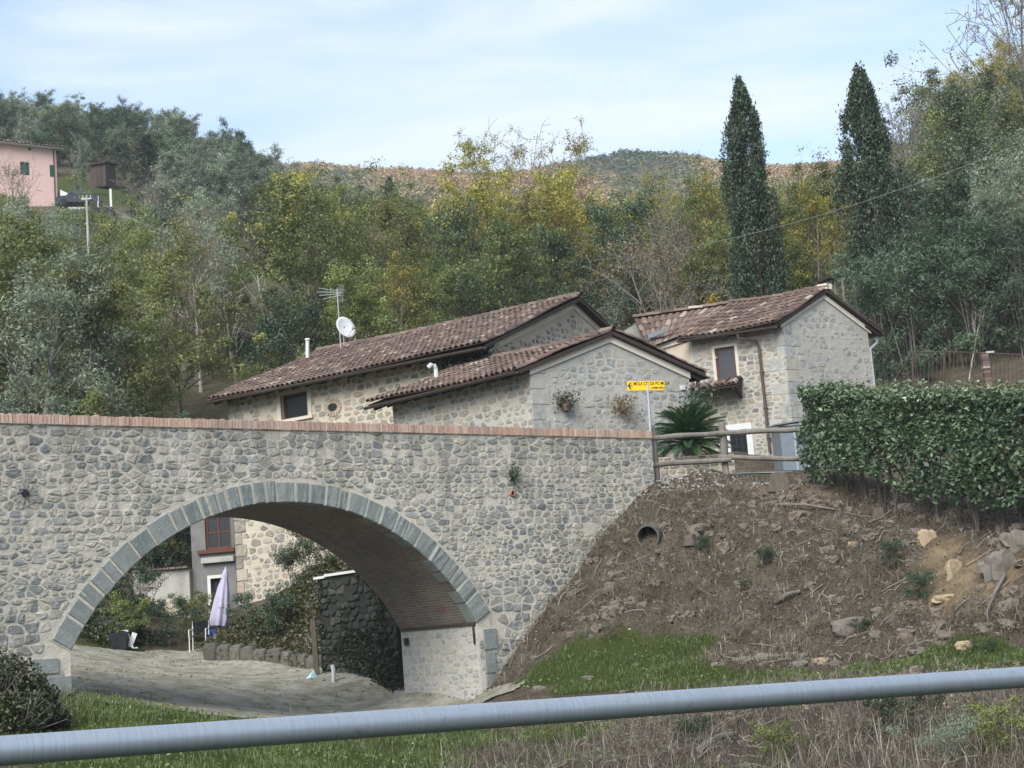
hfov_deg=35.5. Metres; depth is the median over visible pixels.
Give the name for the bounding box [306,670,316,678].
blue rag
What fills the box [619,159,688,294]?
locust tree
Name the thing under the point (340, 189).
broadleaf tree
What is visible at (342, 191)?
russet tree
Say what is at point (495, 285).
broadleaf tree
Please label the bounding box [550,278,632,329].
silvery shrub
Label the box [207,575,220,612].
door
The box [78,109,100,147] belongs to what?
olive tree
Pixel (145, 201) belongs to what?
twiggy shrub
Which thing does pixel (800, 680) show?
twiggy shrub
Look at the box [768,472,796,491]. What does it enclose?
rock
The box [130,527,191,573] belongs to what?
dark shrub
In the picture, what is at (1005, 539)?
rock
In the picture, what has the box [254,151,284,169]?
holm oak
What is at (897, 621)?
twiggy shrub
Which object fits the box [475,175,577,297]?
yellowing tree
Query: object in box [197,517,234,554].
window
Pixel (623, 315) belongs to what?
shrub
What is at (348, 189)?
olive tree
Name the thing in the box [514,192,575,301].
broadleaf tree
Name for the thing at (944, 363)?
iron railing
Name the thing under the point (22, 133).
olive tree
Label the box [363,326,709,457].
gable house
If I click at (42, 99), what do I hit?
holm oak
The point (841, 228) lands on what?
yellowing tree
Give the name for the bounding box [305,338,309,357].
flue pipe
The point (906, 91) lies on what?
broadleaf tree
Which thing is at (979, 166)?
olive tree
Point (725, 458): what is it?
rustic fence
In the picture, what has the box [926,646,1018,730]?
twiggy shrub
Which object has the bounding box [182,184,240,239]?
olive tree
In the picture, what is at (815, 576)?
dead grass
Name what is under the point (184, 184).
olive tree
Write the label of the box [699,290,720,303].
yellow sapling
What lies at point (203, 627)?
garden chair
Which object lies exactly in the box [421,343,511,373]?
eave creeper
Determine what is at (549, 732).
shrub
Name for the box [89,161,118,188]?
wooden shed
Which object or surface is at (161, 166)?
olive tree
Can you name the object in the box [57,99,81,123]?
olive tree
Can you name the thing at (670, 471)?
planter wall
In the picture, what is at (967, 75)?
yellowing tree
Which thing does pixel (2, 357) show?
olive tree
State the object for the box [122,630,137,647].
board frame
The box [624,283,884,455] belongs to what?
tall house
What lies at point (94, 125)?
evergreen tree
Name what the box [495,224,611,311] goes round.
evergreen tree
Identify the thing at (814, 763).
bramble brush
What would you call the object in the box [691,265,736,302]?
silvery shrub
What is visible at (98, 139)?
evergreen tree
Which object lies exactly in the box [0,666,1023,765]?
tube rail
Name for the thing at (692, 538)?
tree stump
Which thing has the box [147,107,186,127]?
olive tree
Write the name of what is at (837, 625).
rock
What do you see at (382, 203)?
yellowing tree
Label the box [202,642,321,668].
stone edging
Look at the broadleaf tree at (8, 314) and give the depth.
63.99 m
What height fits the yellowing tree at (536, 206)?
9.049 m
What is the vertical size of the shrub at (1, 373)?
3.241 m
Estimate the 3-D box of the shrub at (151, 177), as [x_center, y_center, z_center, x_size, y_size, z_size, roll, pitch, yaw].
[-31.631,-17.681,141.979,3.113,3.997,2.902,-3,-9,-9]
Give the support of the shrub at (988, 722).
on the terrain at (194, 400)
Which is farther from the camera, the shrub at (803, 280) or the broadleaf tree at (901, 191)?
the broadleaf tree at (901, 191)
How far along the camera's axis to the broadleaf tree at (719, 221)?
88.85 m
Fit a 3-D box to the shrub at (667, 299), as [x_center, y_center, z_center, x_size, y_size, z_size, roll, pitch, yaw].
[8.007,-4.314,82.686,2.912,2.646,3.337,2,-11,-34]
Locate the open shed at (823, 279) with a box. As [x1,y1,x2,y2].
[814,268,858,311]
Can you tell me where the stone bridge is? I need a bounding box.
[0,413,654,700]
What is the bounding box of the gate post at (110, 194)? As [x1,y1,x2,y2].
[109,189,112,207]
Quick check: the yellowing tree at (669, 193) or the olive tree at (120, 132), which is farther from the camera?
the olive tree at (120, 132)
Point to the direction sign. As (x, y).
(644, 385)
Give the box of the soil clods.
[530,473,1023,727]
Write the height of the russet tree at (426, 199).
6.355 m
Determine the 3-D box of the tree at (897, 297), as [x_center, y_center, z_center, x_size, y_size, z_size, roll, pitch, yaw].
[14.056,-2.582,58.247,4.572,5.686,4.521,1,-11,-32]
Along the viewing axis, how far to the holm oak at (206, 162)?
151.19 m
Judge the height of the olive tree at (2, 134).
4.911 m
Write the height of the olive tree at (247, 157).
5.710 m
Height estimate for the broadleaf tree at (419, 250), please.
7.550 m
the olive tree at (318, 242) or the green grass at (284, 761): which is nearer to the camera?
the green grass at (284, 761)
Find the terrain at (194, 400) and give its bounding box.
[0,134,1023,767]
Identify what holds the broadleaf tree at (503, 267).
on the terrain at (194, 400)
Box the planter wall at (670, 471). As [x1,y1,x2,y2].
[659,453,734,477]
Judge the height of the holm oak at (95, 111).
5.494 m
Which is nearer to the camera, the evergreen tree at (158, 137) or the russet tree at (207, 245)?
the russet tree at (207, 245)
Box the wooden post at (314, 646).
[310,619,319,674]
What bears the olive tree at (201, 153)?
on the terrain at (194, 400)
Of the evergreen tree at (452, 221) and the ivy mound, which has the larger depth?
the evergreen tree at (452, 221)
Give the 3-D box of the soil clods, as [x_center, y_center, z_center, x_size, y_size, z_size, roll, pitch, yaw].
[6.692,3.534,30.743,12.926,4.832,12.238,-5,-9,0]
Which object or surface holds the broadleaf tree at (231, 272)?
on the terrain at (194, 400)
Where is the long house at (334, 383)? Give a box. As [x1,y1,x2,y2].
[206,292,610,606]
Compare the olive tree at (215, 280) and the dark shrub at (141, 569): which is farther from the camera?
the olive tree at (215, 280)
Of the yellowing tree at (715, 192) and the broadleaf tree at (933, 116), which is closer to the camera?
the broadleaf tree at (933, 116)
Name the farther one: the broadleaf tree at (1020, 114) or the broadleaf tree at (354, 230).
the broadleaf tree at (354, 230)
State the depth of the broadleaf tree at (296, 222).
73.48 m
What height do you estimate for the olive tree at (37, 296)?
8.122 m
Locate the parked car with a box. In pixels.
[55,190,101,210]
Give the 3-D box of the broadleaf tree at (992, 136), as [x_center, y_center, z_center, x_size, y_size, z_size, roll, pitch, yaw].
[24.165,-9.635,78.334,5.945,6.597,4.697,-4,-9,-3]
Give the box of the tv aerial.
[319,284,343,347]
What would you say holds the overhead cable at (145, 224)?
attached to the utility pole
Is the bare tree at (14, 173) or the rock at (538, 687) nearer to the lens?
the rock at (538, 687)
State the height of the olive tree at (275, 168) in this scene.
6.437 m
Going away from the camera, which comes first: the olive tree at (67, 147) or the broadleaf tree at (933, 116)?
the broadleaf tree at (933, 116)
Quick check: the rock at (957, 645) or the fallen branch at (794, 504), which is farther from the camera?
the fallen branch at (794, 504)
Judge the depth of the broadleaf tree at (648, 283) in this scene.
80.15 m
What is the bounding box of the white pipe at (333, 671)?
[331,664,335,681]
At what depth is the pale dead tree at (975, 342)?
57.08 m
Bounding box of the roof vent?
[427,363,437,377]
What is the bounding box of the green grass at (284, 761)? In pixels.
[1,622,1023,767]
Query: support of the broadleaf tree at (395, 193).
on the terrain at (194, 400)
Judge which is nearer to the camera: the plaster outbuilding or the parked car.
the plaster outbuilding
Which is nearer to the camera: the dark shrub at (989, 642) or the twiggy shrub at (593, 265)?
the dark shrub at (989, 642)
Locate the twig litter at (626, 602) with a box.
[508,473,1023,767]
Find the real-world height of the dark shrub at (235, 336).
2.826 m
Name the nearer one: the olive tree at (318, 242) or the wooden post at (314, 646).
the wooden post at (314, 646)
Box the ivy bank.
[80,534,191,645]
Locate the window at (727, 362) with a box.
[711,342,739,379]
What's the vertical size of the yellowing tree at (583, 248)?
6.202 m
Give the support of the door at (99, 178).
in the wooden shed at (101, 173)
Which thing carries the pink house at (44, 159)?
on the terrain at (194, 400)
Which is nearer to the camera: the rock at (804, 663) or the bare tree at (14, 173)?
the rock at (804, 663)
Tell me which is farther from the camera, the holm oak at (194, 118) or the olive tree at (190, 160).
the holm oak at (194, 118)
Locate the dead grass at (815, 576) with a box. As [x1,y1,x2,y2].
[481,466,1023,734]
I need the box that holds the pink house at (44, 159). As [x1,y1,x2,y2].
[0,139,64,205]
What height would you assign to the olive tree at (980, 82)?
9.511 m
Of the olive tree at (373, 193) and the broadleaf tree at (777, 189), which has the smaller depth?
the broadleaf tree at (777, 189)
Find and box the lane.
[660,471,791,479]
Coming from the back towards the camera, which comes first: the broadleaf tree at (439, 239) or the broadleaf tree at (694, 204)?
the broadleaf tree at (439, 239)
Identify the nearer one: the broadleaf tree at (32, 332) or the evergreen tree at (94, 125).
the broadleaf tree at (32, 332)
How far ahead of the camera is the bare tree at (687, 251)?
93.55 m
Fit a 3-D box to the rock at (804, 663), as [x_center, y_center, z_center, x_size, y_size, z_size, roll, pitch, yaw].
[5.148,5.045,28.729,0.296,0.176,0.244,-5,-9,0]
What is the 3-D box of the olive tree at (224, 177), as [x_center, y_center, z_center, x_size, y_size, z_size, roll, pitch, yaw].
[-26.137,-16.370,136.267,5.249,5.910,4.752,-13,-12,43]
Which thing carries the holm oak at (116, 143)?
on the terrain at (194, 400)
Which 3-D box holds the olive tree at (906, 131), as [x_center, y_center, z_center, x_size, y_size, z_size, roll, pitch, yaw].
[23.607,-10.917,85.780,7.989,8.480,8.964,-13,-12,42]
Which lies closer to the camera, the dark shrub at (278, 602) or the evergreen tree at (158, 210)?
the dark shrub at (278, 602)
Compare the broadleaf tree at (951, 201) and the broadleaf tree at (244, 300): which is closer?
the broadleaf tree at (951, 201)
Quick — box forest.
[282,148,871,215]
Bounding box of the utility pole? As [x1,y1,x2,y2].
[81,194,91,285]
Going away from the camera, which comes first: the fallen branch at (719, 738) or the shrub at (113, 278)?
the fallen branch at (719, 738)
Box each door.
[96,167,102,185]
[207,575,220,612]
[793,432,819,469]
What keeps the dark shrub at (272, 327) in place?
on the terrain at (194, 400)
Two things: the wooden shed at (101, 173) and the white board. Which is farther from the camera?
the wooden shed at (101, 173)
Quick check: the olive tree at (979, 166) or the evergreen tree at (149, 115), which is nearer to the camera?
the olive tree at (979, 166)
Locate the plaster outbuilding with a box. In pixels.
[190,517,237,616]
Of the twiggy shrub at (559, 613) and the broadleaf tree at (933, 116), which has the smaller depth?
the twiggy shrub at (559, 613)
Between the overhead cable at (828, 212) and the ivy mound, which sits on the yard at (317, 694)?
the ivy mound
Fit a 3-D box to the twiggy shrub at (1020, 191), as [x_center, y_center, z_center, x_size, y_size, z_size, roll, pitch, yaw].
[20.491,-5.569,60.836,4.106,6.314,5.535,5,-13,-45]
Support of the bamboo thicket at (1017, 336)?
on the terrain at (194, 400)
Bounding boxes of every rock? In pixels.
[533,685,545,689]
[581,675,593,680]
[711,662,724,666]
[752,653,772,659]
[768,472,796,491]
[790,660,806,668]
[811,657,826,664]
[827,594,835,600]
[831,617,863,636]
[847,541,857,547]
[870,606,881,616]
[906,646,926,654]
[917,529,936,546]
[931,594,953,602]
[945,558,961,581]
[954,640,978,651]
[976,549,1017,583]
[996,597,1018,613]
[998,529,1023,552]
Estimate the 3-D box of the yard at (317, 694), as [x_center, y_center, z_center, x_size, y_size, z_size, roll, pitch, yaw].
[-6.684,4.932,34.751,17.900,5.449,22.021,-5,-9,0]
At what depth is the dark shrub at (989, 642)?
25.61 m
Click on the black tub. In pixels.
(119, 640)
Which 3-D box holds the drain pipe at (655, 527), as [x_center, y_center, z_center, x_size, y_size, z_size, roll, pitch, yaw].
[3.096,3.234,34.568,0.510,0.670,1.373,-8,-10,19]
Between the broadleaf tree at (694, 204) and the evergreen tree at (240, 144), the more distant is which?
the evergreen tree at (240, 144)
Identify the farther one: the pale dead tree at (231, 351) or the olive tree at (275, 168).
the olive tree at (275, 168)
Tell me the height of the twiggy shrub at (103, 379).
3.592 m
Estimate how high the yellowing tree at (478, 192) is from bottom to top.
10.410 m
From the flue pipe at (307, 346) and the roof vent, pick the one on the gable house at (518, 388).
the roof vent
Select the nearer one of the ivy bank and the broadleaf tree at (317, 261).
the ivy bank
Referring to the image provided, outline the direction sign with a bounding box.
[627,381,669,480]
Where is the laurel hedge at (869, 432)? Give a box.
[793,377,1023,531]
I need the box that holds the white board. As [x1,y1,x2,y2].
[128,632,136,647]
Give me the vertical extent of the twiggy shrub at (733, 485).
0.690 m
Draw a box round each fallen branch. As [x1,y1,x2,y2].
[696,731,736,752]
[775,589,799,603]
[776,503,834,509]
[984,573,1006,615]
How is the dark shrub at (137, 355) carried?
on the terrain at (194, 400)
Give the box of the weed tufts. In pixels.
[4,595,1023,767]
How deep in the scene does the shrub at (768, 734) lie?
19.82 m
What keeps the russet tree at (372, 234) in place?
on the terrain at (194, 400)
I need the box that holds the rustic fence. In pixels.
[648,422,819,479]
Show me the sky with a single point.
(342, 82)
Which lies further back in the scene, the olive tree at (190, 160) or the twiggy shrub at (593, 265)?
the olive tree at (190, 160)
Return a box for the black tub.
[108,632,130,649]
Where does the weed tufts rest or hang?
on the terrain at (194, 400)
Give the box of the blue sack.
[206,628,215,642]
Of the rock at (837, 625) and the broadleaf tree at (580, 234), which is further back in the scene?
the broadleaf tree at (580, 234)
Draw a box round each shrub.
[0,349,75,413]
[0,370,15,412]
[19,362,151,416]
[31,355,135,415]
[48,315,138,398]
[64,382,108,416]
[73,346,137,415]
[86,262,132,309]
[101,326,162,398]
[104,589,153,640]
[111,561,164,618]
[120,564,171,618]
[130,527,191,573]
[131,187,155,216]
[140,164,166,203]
[140,592,206,649]
[144,409,197,418]
[144,528,190,558]
[153,302,227,366]
[162,277,212,345]
[166,592,211,640]
[179,589,216,629]
[206,289,256,348]
[210,332,320,382]
[212,315,269,370]
[214,194,248,230]
[218,588,296,641]
[225,311,298,373]
[226,342,275,376]
[255,300,369,367]
[256,349,309,371]
[268,540,336,592]
[277,530,338,576]
[278,283,316,332]
[333,325,367,343]
[368,316,424,337]
[540,596,582,629]
[542,722,576,745]
[543,228,638,322]
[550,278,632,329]
[568,250,640,327]
[576,523,619,557]
[588,610,621,638]
[597,300,645,330]
[599,716,667,753]
[615,290,663,324]
[618,558,665,600]
[646,277,690,310]
[657,242,734,311]
[670,485,687,504]
[672,715,714,746]
[673,570,709,598]
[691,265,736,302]
[693,534,712,550]
[705,496,732,526]
[712,611,760,641]
[713,249,807,301]
[714,248,750,297]
[727,472,751,499]
[734,218,838,290]
[738,579,753,590]
[742,574,783,611]
[743,717,811,765]
[754,547,776,567]
[776,664,838,721]
[781,262,841,296]
[784,552,816,573]
[785,219,851,284]
[786,652,898,750]
[803,607,834,638]
[816,244,862,308]
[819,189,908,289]
[822,511,846,544]
[825,250,892,322]
[848,618,869,629]
[856,545,901,584]
[860,694,949,734]
[869,595,925,626]
[874,538,905,565]
[885,703,984,767]
[900,569,937,601]
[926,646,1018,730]
[932,506,972,535]
[959,262,1023,337]
[960,694,1023,756]
[961,585,994,622]
[961,639,998,654]
[1001,149,1023,299]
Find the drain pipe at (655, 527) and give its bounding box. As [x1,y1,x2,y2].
[636,522,662,545]
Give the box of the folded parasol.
[209,567,229,633]
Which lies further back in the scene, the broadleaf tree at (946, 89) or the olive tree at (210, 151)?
the olive tree at (210, 151)
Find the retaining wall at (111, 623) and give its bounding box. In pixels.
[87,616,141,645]
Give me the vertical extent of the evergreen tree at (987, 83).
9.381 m
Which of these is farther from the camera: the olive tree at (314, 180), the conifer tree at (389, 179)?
the olive tree at (314, 180)
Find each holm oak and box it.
[0,103,20,140]
[28,87,55,113]
[36,101,79,166]
[42,103,66,140]
[49,104,96,167]
[82,102,105,136]
[87,101,108,125]
[92,127,142,184]
[95,121,131,167]
[103,94,140,135]
[111,103,135,113]
[127,108,152,134]
[146,105,180,131]
[151,126,175,162]
[155,125,200,176]
[157,107,195,151]
[177,113,201,144]
[182,120,198,143]
[192,156,216,203]
[204,131,239,163]
[215,143,241,165]
[215,162,247,214]
[222,153,252,201]
[226,136,245,162]
[241,161,265,180]
[248,141,286,188]
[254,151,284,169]
[883,44,1023,283]
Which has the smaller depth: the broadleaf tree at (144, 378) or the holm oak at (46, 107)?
the broadleaf tree at (144, 378)
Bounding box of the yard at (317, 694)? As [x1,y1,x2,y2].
[70,569,524,718]
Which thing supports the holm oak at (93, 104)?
on the terrain at (194, 400)
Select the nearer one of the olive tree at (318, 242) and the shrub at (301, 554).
the shrub at (301, 554)
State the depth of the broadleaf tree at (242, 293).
83.61 m
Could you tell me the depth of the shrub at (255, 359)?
70.88 m
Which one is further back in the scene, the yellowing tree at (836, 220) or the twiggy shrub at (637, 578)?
the yellowing tree at (836, 220)
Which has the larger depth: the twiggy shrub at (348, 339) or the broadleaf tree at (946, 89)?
the broadleaf tree at (946, 89)
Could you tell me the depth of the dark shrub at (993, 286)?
58.94 m
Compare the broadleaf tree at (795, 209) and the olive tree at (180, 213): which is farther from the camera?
the olive tree at (180, 213)
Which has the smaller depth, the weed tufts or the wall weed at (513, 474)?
the weed tufts
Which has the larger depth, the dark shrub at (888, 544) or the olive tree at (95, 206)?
the olive tree at (95, 206)
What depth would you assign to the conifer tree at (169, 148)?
146.32 m
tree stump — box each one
[683,533,697,545]
[872,506,886,519]
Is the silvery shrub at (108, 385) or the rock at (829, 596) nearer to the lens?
the rock at (829, 596)
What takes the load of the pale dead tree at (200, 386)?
on the terrain at (194, 400)
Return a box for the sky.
[0,0,1023,172]
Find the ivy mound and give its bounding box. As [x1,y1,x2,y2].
[193,557,351,665]
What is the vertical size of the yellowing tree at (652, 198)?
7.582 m
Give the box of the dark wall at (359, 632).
[313,570,403,691]
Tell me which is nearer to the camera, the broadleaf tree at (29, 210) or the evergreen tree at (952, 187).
the evergreen tree at (952, 187)
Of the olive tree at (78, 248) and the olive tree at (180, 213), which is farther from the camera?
the olive tree at (180, 213)
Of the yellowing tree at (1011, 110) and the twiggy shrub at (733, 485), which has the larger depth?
the yellowing tree at (1011, 110)
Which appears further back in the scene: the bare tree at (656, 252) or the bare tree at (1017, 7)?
the bare tree at (1017, 7)
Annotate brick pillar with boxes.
[980,351,993,388]
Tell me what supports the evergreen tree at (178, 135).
on the terrain at (194, 400)
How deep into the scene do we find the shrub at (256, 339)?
66.23 m
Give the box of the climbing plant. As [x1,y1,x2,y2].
[671,380,717,437]
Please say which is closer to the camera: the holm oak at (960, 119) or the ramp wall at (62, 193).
the holm oak at (960, 119)
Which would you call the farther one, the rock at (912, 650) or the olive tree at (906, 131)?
the olive tree at (906, 131)
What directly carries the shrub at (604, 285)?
on the terrain at (194, 400)
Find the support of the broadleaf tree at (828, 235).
on the terrain at (194, 400)
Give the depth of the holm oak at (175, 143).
149.03 m
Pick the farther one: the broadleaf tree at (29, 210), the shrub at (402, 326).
the broadleaf tree at (29, 210)
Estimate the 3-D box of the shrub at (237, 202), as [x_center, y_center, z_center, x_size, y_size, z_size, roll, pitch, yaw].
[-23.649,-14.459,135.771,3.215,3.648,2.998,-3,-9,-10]
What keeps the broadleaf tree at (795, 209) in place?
on the terrain at (194, 400)
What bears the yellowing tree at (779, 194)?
on the terrain at (194, 400)
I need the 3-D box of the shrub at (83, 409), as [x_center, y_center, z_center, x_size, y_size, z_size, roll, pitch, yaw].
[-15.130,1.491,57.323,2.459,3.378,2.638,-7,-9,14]
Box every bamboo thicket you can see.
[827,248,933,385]
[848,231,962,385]
[859,194,990,364]
[908,217,1020,368]
[936,196,1023,346]
[969,200,1023,357]
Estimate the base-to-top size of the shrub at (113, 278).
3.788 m
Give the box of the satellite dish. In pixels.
[336,317,354,345]
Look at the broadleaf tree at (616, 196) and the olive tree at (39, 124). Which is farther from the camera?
the olive tree at (39, 124)
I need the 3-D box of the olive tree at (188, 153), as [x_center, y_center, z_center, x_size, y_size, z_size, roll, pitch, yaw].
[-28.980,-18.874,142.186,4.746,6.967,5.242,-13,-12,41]
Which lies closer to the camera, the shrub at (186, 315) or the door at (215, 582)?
the door at (215, 582)
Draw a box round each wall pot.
[550,386,583,413]
[605,387,646,420]
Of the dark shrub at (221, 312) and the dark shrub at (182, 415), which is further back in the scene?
the dark shrub at (221, 312)
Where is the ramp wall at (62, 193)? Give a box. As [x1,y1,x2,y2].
[59,189,99,210]
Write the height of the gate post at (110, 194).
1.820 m
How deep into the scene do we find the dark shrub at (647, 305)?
76.41 m
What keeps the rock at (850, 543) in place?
on the terrain at (194, 400)
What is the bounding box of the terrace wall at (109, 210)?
[32,207,115,217]
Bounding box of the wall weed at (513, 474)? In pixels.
[505,457,520,489]
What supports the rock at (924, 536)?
on the terrain at (194, 400)
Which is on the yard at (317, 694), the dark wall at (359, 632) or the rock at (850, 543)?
the dark wall at (359, 632)
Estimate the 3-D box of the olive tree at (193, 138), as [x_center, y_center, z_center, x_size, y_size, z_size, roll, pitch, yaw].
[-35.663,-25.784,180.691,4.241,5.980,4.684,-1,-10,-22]
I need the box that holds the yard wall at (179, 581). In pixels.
[132,566,192,617]
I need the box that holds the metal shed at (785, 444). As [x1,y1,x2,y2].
[766,418,824,470]
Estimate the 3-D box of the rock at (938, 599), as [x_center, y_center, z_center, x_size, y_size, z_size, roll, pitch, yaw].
[7.724,3.809,28.369,0.603,0.177,0.331,-5,-9,0]
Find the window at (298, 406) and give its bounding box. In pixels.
[276,386,313,420]
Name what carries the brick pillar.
on the terrain at (194, 400)
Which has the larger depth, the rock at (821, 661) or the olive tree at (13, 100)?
the olive tree at (13, 100)
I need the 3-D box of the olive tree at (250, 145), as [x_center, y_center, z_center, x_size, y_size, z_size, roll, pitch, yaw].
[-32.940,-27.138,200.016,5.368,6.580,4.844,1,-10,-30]
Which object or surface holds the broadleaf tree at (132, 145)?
on the terrain at (194, 400)
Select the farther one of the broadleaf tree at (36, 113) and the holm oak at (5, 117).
the broadleaf tree at (36, 113)
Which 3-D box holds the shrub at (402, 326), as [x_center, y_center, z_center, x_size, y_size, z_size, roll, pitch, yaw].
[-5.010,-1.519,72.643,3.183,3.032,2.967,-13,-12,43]
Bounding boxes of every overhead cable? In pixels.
[87,195,251,249]
[567,143,1022,261]
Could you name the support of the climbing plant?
attached to the gable house at (518, 388)
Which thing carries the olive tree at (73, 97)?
on the terrain at (194, 400)
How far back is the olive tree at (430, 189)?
160.17 m
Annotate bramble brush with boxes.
[290,588,1023,767]
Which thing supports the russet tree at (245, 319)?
on the terrain at (194, 400)
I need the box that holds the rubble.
[553,470,1022,725]
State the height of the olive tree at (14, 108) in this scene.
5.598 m
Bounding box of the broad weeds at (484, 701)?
[0,507,1023,767]
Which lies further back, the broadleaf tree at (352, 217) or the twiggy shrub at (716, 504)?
the broadleaf tree at (352, 217)
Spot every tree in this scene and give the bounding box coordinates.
[0,90,21,133]
[0,100,23,139]
[0,101,21,132]
[0,127,10,139]
[0,151,42,227]
[0,189,40,225]
[0,193,45,232]
[0,194,60,335]
[0,205,10,230]
[0,210,60,340]
[0,210,74,413]
[0,228,96,406]
[0,240,84,393]
[0,241,140,414]
[0,270,57,379]
[1,98,15,108]
[1,194,29,221]
[7,86,30,128]
[13,113,50,142]
[14,202,112,281]
[15,110,44,140]
[17,102,36,125]
[28,121,64,155]
[28,245,126,318]
[28,334,145,415]
[29,109,50,127]
[29,210,111,271]
[34,245,214,417]
[38,92,85,116]
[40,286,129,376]
[45,200,128,261]
[46,120,87,159]
[46,170,140,302]
[47,240,125,334]
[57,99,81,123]
[59,328,144,416]
[62,205,112,254]
[64,207,98,246]
[69,131,94,189]
[74,229,195,416]
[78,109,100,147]
[81,106,120,154]
[82,123,108,161]
[91,190,206,335]
[95,214,174,320]
[97,214,167,287]
[103,154,177,232]
[108,128,135,163]
[109,103,141,135]
[120,200,181,280]
[121,123,176,184]
[121,131,165,203]
[121,187,251,415]
[122,217,246,371]
[125,100,152,133]
[125,199,196,242]
[126,130,162,177]
[126,199,226,317]
[139,162,221,237]
[141,214,251,384]
[144,157,187,210]
[145,113,178,140]
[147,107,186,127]
[147,108,164,124]
[150,134,216,195]
[157,150,208,201]
[160,146,179,189]
[165,205,196,237]
[166,129,192,145]
[175,201,251,305]
[176,274,230,391]
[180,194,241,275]
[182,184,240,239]
[183,127,207,144]
[186,151,234,210]
[188,129,230,160]
[195,293,273,378]
[199,151,239,210]
[201,271,239,328]
[202,148,224,162]
[202,269,272,355]
[208,171,360,345]
[209,280,247,382]
[210,135,240,169]
[214,115,253,161]
[215,264,266,335]
[217,177,273,241]
[221,128,251,163]
[226,156,360,300]
[234,251,274,336]
[238,288,331,379]
[239,164,276,223]
[241,140,265,160]
[241,149,264,167]
[250,284,300,315]
[255,163,307,223]
[259,161,289,179]
[265,162,379,347]
[270,169,391,318]
[271,167,379,343]
[272,151,298,173]
[281,168,314,188]
[284,185,374,286]
[285,158,320,184]
[288,177,333,193]
[292,166,323,187]
[317,203,389,302]
[320,182,353,205]
[321,251,434,340]
[323,192,348,210]
[333,186,366,206]
[339,169,387,239]
[342,190,378,207]
[344,157,446,333]
[346,182,360,196]
[350,198,387,241]
[358,224,393,291]
[360,244,428,334]
[361,186,403,204]
[362,191,425,321]
[365,231,453,332]
[367,185,422,210]
[374,177,441,301]
[377,216,446,329]
[382,175,399,207]
[387,207,450,312]
[394,162,441,324]
[397,233,474,326]
[399,182,446,218]
[410,205,464,267]
[412,229,496,326]
[416,150,518,310]
[416,195,512,316]
[420,192,438,210]
[424,201,470,256]
[426,209,485,295]
[433,196,468,214]
[440,123,545,302]
[444,251,516,319]
[446,214,587,312]
[460,227,517,307]
[465,182,492,249]
[465,216,542,315]
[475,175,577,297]
[487,185,524,232]
[491,116,608,279]
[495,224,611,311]
[498,156,626,282]
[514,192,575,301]
[518,180,577,277]
[523,180,612,281]
[526,215,599,295]
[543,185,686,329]
[545,223,635,307]
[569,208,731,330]
[586,170,677,290]
[590,190,668,295]
[601,235,668,324]
[603,214,670,264]
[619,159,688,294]
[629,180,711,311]
[646,151,734,304]
[654,161,731,300]
[654,187,688,219]
[655,214,700,307]
[657,216,717,305]
[662,186,700,301]
[663,187,720,300]
[667,164,750,293]
[686,172,743,305]
[699,181,798,292]
[717,73,798,298]
[744,204,798,289]
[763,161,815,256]
[764,185,786,202]
[768,179,790,199]
[769,142,864,287]
[770,198,807,286]
[775,177,820,204]
[777,169,854,289]
[780,202,803,234]
[794,197,855,280]
[815,180,865,284]
[821,204,852,278]
[826,139,949,255]
[827,60,930,343]
[844,155,927,241]
[850,82,954,241]
[854,94,1015,217]
[871,67,973,209]
[883,162,987,321]
[889,140,913,204]
[900,87,1023,211]
[903,120,1023,220]
[905,47,995,101]
[912,63,1023,201]
[912,148,1000,306]
[914,59,976,172]
[916,150,982,235]
[919,0,1023,127]
[924,70,980,102]
[948,63,1022,105]
[951,149,1023,319]
[963,64,1023,163]
[963,140,1023,246]
[966,118,1023,186]
[968,45,1022,101]
[969,307,985,378]
[985,27,1023,87]
[989,207,1023,314]
[993,87,1023,187]
[1004,104,1023,186]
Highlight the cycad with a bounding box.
[655,399,734,457]
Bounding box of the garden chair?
[188,620,209,652]
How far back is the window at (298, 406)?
49.63 m
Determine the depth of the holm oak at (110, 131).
170.94 m
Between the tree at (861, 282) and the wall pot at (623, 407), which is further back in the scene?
the tree at (861, 282)
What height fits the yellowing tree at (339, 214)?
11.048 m
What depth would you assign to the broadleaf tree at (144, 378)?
59.65 m
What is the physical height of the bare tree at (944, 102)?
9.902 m
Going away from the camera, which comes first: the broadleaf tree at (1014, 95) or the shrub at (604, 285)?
the shrub at (604, 285)
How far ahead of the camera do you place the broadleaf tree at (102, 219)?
87.82 m
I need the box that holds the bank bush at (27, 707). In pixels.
[0,642,89,734]
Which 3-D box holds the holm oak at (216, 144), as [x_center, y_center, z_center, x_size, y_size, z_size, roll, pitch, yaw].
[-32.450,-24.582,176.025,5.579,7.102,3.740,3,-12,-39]
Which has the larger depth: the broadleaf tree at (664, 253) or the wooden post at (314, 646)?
the broadleaf tree at (664, 253)
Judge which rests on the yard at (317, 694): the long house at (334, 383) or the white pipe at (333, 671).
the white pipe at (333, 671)
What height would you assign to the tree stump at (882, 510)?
0.274 m
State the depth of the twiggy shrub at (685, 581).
32.35 m
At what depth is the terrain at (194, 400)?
31.66 m
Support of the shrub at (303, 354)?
on the terrain at (194, 400)
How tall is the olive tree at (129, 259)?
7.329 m
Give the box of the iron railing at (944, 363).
[891,351,1023,388]
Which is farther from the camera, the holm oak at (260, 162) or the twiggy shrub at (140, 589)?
the holm oak at (260, 162)

